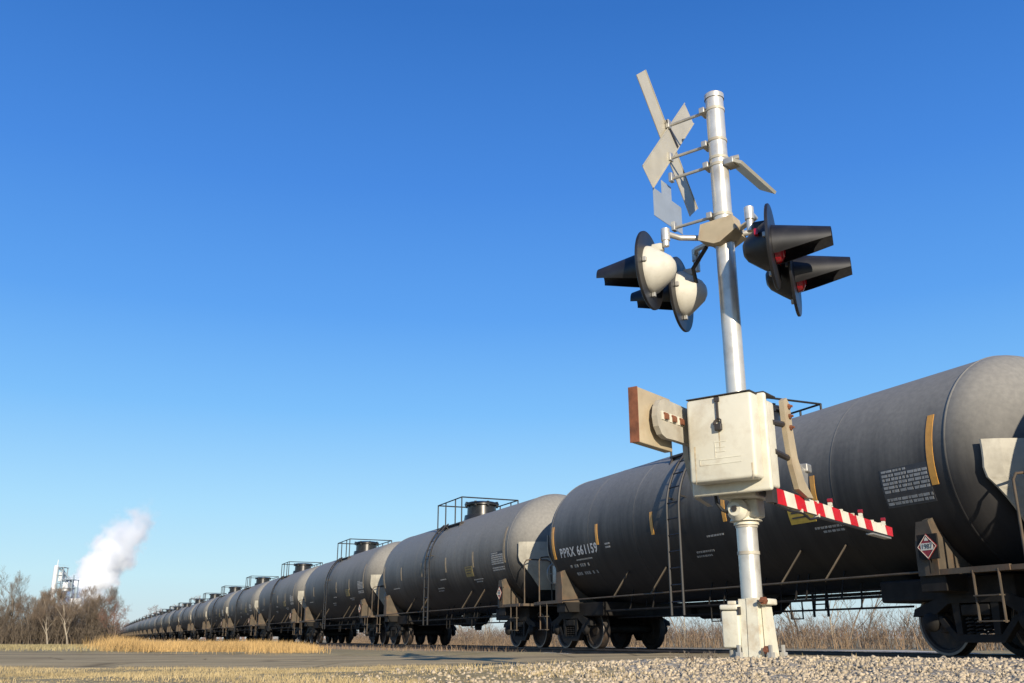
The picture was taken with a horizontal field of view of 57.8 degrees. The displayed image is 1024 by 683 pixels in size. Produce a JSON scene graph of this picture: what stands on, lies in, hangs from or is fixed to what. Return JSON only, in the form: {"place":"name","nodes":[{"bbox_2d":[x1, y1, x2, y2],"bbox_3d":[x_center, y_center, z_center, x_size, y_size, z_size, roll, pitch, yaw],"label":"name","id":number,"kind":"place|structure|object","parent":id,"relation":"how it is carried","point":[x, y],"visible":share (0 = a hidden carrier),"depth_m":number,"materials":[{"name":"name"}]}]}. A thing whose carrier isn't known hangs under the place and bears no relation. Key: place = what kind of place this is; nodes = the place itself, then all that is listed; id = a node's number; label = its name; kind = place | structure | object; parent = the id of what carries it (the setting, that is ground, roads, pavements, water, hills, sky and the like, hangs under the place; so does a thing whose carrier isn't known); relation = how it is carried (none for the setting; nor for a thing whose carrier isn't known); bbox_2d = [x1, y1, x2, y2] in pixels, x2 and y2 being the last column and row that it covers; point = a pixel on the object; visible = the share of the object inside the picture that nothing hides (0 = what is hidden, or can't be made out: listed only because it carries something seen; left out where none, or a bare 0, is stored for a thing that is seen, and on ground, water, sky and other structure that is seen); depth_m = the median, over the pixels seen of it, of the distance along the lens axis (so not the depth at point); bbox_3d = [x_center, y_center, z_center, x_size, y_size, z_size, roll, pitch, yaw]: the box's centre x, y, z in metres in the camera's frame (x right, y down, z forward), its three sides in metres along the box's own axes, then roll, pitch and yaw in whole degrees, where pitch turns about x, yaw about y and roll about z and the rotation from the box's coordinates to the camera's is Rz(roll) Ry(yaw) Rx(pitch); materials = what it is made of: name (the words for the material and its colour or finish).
{"place":"outdoors","nodes":[
{"label":"outdoors","id":0,"kind":"place"},
{"bbox_2d":[0,643,134,651],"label":"field grass","id":1,"kind":"structure","parent":0,"point":[28,647],"depth_m":31.87,"materials":[{"name":"beige plant"}]},
{"bbox_2d":[0,654,1002,682],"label":"short grass","id":2,"kind":"structure","parent":0,"point":[162,674],"depth_m":5.67,"materials":[{"name":"beige plant"}]},
{"bbox_2d":[0,652,1014,668],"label":"road","id":3,"kind":"structure","parent":0,"point":[84,660],"depth_m":15.00,"materials":[{"name":"grey asphalt"}]},
{"bbox_2d":[0,639,1023,682],"bbox_3d":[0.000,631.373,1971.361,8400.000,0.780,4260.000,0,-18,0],"label":"ground","id":4,"kind":"structure","parent":0,"point":[343,652],"depth_m":5.67,"materials":[{"name":"grey gravel"}]},
{"bbox_2d":[0,596,24,631],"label":"bare tree","id":5,"kind":"object","parent":4,"relation":"on","point":[7,614],"visible":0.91,"depth_m":94.85,"materials":[{"name":"brown plant"}]},
{"bbox_2d":[2,604,22,622],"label":"bare tree","id":6,"kind":"object","parent":4,"relation":"on","point":[13,611],"visible":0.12,"depth_m":104.18,"materials":[{"name":"brown plant"}]},
{"bbox_2d":[0,568,28,644],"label":"bare tree","id":7,"kind":"object","parent":4,"relation":"on","point":[11,590],"visible":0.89,"depth_m":95.17,"materials":[{"name":"brown plant"}]},
{"bbox_2d":[12,593,45,638],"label":"bare tree","id":8,"kind":"object","parent":4,"relation":"on","point":[19,605],"visible":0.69,"depth_m":93.81,"materials":[{"name":"brown plant"}]},
{"bbox_2d":[19,600,46,628],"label":"bare tree","id":9,"kind":"object","parent":4,"relation":"on","point":[29,615],"visible":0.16,"depth_m":99.23,"materials":[{"name":"brown plant"}]},
{"bbox_2d":[31,586,67,643],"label":"bare tree","id":10,"kind":"object","parent":4,"relation":"on","point":[41,618],"visible":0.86,"depth_m":92.04,"materials":[{"name":"brown plant"}]},
{"bbox_2d":[32,590,68,634],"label":"bare tree","id":11,"kind":"object","parent":4,"relation":"on","point":[42,603],"visible":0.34,"depth_m":98.21,"materials":[{"name":"brown plant"}]},
{"bbox_2d":[40,587,72,619],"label":"bare tree","id":12,"kind":"object","parent":4,"relation":"on","point":[58,598],"visible":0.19,"depth_m":101.73,"materials":[{"name":"brown plant"}]},
{"bbox_2d":[41,601,71,641],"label":"bare tree","id":13,"kind":"object","parent":4,"relation":"on","point":[58,614],"visible":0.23,"depth_m":96.49,"materials":[{"name":"brown plant"}]},
{"bbox_2d":[29,560,85,625],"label":"industrial plant","id":14,"kind":"object","parent":4,"relation":"on","point":[61,576],"visible":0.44,"depth_m":502.94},
{"bbox_2d":[0,598,124,644],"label":"undergrowth","id":15,"kind":"object","parent":4,"relation":"on","point":[19,632],"visible":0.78,"depth_m":93.12,"materials":[{"name":"brown plant"}]},
{"bbox_2d":[44,583,84,644],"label":"bare tree","id":16,"kind":"object","parent":4,"relation":"on","point":[59,594],"visible":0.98,"depth_m":91.36,"materials":[{"name":"brown plant"}]},
{"bbox_2d":[63,586,102,641],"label":"bare tree","id":17,"kind":"object","parent":4,"relation":"on","point":[86,594],"visible":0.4,"depth_m":100.53,"materials":[{"name":"brown plant"}]},
{"bbox_2d":[78,594,107,638],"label":"bare tree","id":18,"kind":"object","parent":4,"relation":"on","point":[94,613],"visible":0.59,"depth_m":95.18,"materials":[{"name":"brown plant"}]},
{"bbox_2d":[78,596,113,641],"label":"bare tree","id":19,"kind":"object","parent":4,"relation":"on","point":[92,611],"visible":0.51,"depth_m":95.94,"materials":[{"name":"brown plant"}]},
{"bbox_2d":[84,585,123,634],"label":"bare tree","id":20,"kind":"object","parent":4,"relation":"on","point":[114,594],"visible":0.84,"depth_m":94.91,"materials":[{"name":"brown plant"}]},
{"bbox_2d":[98,597,131,637],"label":"bare tree","id":21,"kind":"object","parent":4,"relation":"on","point":[103,618],"visible":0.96,"depth_m":92.61,"materials":[{"name":"brown plant"}]},
{"bbox_2d":[109,608,128,636],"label":"bare tree","id":22,"kind":"object","parent":4,"relation":"on","point":[116,624],"visible":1,"depth_m":91.11,"materials":[{"name":"brown plant"}]},
{"bbox_2d":[71,633,332,654],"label":"straw grass","id":23,"kind":"structure","parent":4,"relation":"on","point":[167,645],"depth_m":25.52,"materials":[{"name":"beige plant"}]},
{"bbox_2d":[126,640,499,651],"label":"track ballast","id":24,"kind":"structure","parent":4,"relation":"on","point":[387,648],"depth_m":33.50,"materials":[{"name":"grey gravel"}]},
{"bbox_2d":[126,639,1023,658],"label":"rail","id":25,"kind":"object","parent":24,"relation":"on","point":[584,650],"visible":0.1,"depth_m":21.50,"materials":[{"name":"metal"}]},
{"bbox_2d":[132,619,141,637],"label":"tank car","id":26,"kind":"object","parent":25,"relation":"on","point":[133,630],"visible":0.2,"depth_m":217.20,"materials":[{"name":"metal"}]},
{"bbox_2d":[134,618,144,638],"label":"tank car","id":27,"kind":"object","parent":25,"relation":"on","point":[135,632],"visible":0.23,"depth_m":204.72,"materials":[{"name":"metal"}]},
{"bbox_2d":[137,617,150,639],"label":"tank car","id":28,"kind":"object","parent":25,"relation":"on","point":[139,629],"visible":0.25,"depth_m":192.32,"materials":[{"name":"metal"}]},
{"bbox_2d":[140,615,154,639],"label":"tank car","id":29,"kind":"object","parent":25,"relation":"on","point":[142,629],"visible":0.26,"depth_m":179.77,"materials":[{"name":"metal"}]},
{"bbox_2d":[144,613,160,639],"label":"tank car","id":30,"kind":"object","parent":25,"relation":"on","point":[147,629],"visible":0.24,"depth_m":167.36,"materials":[{"name":"metal"}]},
{"bbox_2d":[149,611,165,639],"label":"tank car","id":31,"kind":"object","parent":25,"relation":"on","point":[152,628],"visible":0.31,"depth_m":154.82,"materials":[{"name":"metal"}]},
{"bbox_2d":[154,609,173,639],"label":"tank car","id":32,"kind":"object","parent":25,"relation":"on","point":[158,628],"visible":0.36,"depth_m":142.31,"materials":[{"name":"metal"}]},
{"bbox_2d":[160,606,181,639],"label":"tank car","id":33,"kind":"object","parent":25,"relation":"on","point":[165,625],"visible":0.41,"depth_m":129.91,"materials":[{"name":"metal"}]},
{"bbox_2d":[168,602,193,639],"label":"tank car","id":34,"kind":"object","parent":25,"relation":"on","point":[174,624],"visible":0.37,"depth_m":117.35,"materials":[{"name":"metal"}]},
{"bbox_2d":[534,355,1023,656],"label":"tank car","id":35,"kind":"object","parent":25,"relation":"on","point":[930,468],"visible":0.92,"depth_m":13.77,"materials":[{"name":"metal"}]},
{"bbox_2d":[144,639,1020,656],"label":"rail","id":36,"kind":"object","parent":24,"relation":"on","point":[1003,655],"visible":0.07,"depth_m":17.01,"materials":[{"name":"metal"}]},
{"bbox_2d":[177,598,208,640],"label":"tank car","id":37,"kind":"object","parent":36,"relation":"on","point":[185,623],"visible":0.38,"depth_m":104.75,"materials":[{"name":"metal"}]},
{"bbox_2d":[189,593,227,640],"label":"tank car","id":38,"kind":"object","parent":36,"relation":"on","point":[198,620],"visible":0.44,"depth_m":92.15,"materials":[{"name":"metal"}]},
{"bbox_2d":[204,586,251,640],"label":"tank car","id":39,"kind":"object","parent":36,"relation":"on","point":[217,613],"visible":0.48,"depth_m":79.44,"materials":[{"name":"black paint"}]},
{"bbox_2d":[225,576,285,641],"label":"tank car","id":40,"kind":"object","parent":36,"relation":"on","point":[243,610],"visible":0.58,"depth_m":66.84,"materials":[{"name":"black paint"}]},
{"bbox_2d":[254,561,338,642],"bbox_3d":[-12.626,15.517,55.169,3.345,4.571,14.300,8,-19,-22],"label":"tank car","id":41,"kind":"object","parent":36,"relation":"on","point":[280,602],"visible":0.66,"depth_m":54.02,"materials":[{"name":"black paint"}]},
{"bbox_2d":[299,538,426,644],"bbox_3d":[-6.880,11.526,42.697,3.345,4.571,14.300,8,-19,-22],"label":"tank car","id":42,"kind":"object","parent":36,"relation":"on","point":[341,597],"visible":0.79,"depth_m":40.91,"materials":[{"name":"black paint"}]},
{"bbox_2d":[375,494,591,647],"bbox_3d":[-1.135,7.535,30.225,3.345,4.571,14.300,8,-19,-22],"label":"tank car","id":43,"kind":"object","parent":36,"relation":"on","point":[477,567],"visible":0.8,"depth_m":27.34,"materials":[{"name":"black paint"}]},
{"bbox_2d":[171,641,561,651],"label":"track weeds","id":44,"kind":"object","parent":4,"relation":"on","point":[372,648],"visible":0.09,"depth_m":27.56,"materials":[{"name":"beige plant"}]},
{"bbox_2d":[119,622,988,639],"bbox_3d":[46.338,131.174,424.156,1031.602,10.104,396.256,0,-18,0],"label":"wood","id":45,"kind":"object","parent":4,"relation":"on","point":[242,638],"visible":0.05,"depth_m":514.82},
{"bbox_2d":[208,654,1023,682],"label":"gravel","id":46,"kind":"structure","parent":4,"relation":"on","point":[957,664],"depth_m":5.26,"materials":[{"name":"beige gravel"}]},
{"bbox_2d":[662,650,721,660],"bbox_3d":[1.155,2.001,5.919,0.411,0.069,0.224,0,-18,0],"label":"dead weed","id":47,"kind":"object","parent":46,"relation":"on","point":[711,654],"visible":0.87,"depth_m":5.92,"materials":[{"name":"brown plant"}]},
{"bbox_2d":[330,601,1005,650],"bbox_3d":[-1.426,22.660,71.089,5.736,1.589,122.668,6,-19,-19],"label":"tall weeds","id":48,"kind":"object","parent":4,"relation":"on","point":[847,641],"visible":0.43,"depth_m":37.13,"materials":[{"name":"beige plant"}]},
{"bbox_2d":[669,617,681,646],"bbox_3d":[7.661,13.405,46.653,2.543,4.042,1.441,-6,-19,18],"label":"bare sapling","id":49,"kind":"object","parent":4,"relation":"on","point":[676,632],"visible":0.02,"depth_m":45.56,"materials":[{"name":"brown plant"}]},
{"bbox_2d":[678,602,689,643],"bbox_3d":[8.614,14.006,47.104,1.890,3.148,1.108,15,-23,-39],"label":"bare sapling","id":50,"kind":"object","parent":4,"relation":"on","point":[684,625],"visible":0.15,"depth_m":46.63,"materials":[{"name":"brown plant"}]},
{"bbox_2d":[596,70,892,657],"bbox_3d":[2.048,0.141,7.368,1.777,4.523,3.218,-13,-22,36],"label":"crossing signal","id":51,"kind":"object","parent":4,"relation":"on","point":[727,442],"visible":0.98,"depth_m":6.51,"materials":[{"name":"metal"}]},
{"bbox_2d":[778,609,796,644],"bbox_3d":[12.120,12.198,44.557,1.828,5.126,3.225,-16,-24,40],"label":"bare sapling","id":52,"kind":"object","parent":4,"relation":"on","point":[790,624],"depth_m":44.11,"materials":[{"name":"brown plant"}]},
{"bbox_2d":[784,606,800,646],"bbox_3d":[11.576,11.337,42.255,1.909,5.355,3.369,-14,-23,38],"label":"bare sapling","id":53,"kind":"object","parent":4,"relation":"on","point":[794,622],"visible":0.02,"depth_m":41.85,"materials":[{"name":"brown plant"}]},
{"bbox_2d":[823,593,848,644],"bbox_3d":[12.850,10.608,38.313,2.558,4.261,1.499,-7,-19,21],"label":"bare sapling","id":54,"kind":"object","parent":4,"relation":"on","point":[837,616],"visible":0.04,"depth_m":38.26,"materials":[{"name":"brown plant"}]},
{"bbox_2d":[841,591,872,640],"bbox_3d":[13.214,9.697,34.608,2.289,3.638,1.297,-6,-19,18],"label":"bare sapling","id":55,"kind":"object","parent":4,"relation":"on","point":[852,632],"visible":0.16,"depth_m":34.95,"materials":[{"name":"brown plant"}]},
{"bbox_2d":[867,598,889,645],"bbox_3d":[16.950,11.647,41.708,2.740,4.355,1.553,15,-23,-39],"label":"bare sapling","id":56,"kind":"object","parent":4,"relation":"on","point":[876,605],"visible":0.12,"depth_m":41.60,"materials":[{"name":"brown plant"}]},
{"bbox_2d":[0,0,1023,638],"label":"sky","id":57,"kind":"structure","parent":0,"point":[281,281],"materials":[{"name":"blue"}]},
{"bbox_2d":[835,650,935,651],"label":"service track","id":58,"kind":"structure","parent":0,"point":[888,650],"depth_m":25.25,"materials":[{"name":"grey metal"}]}
]}

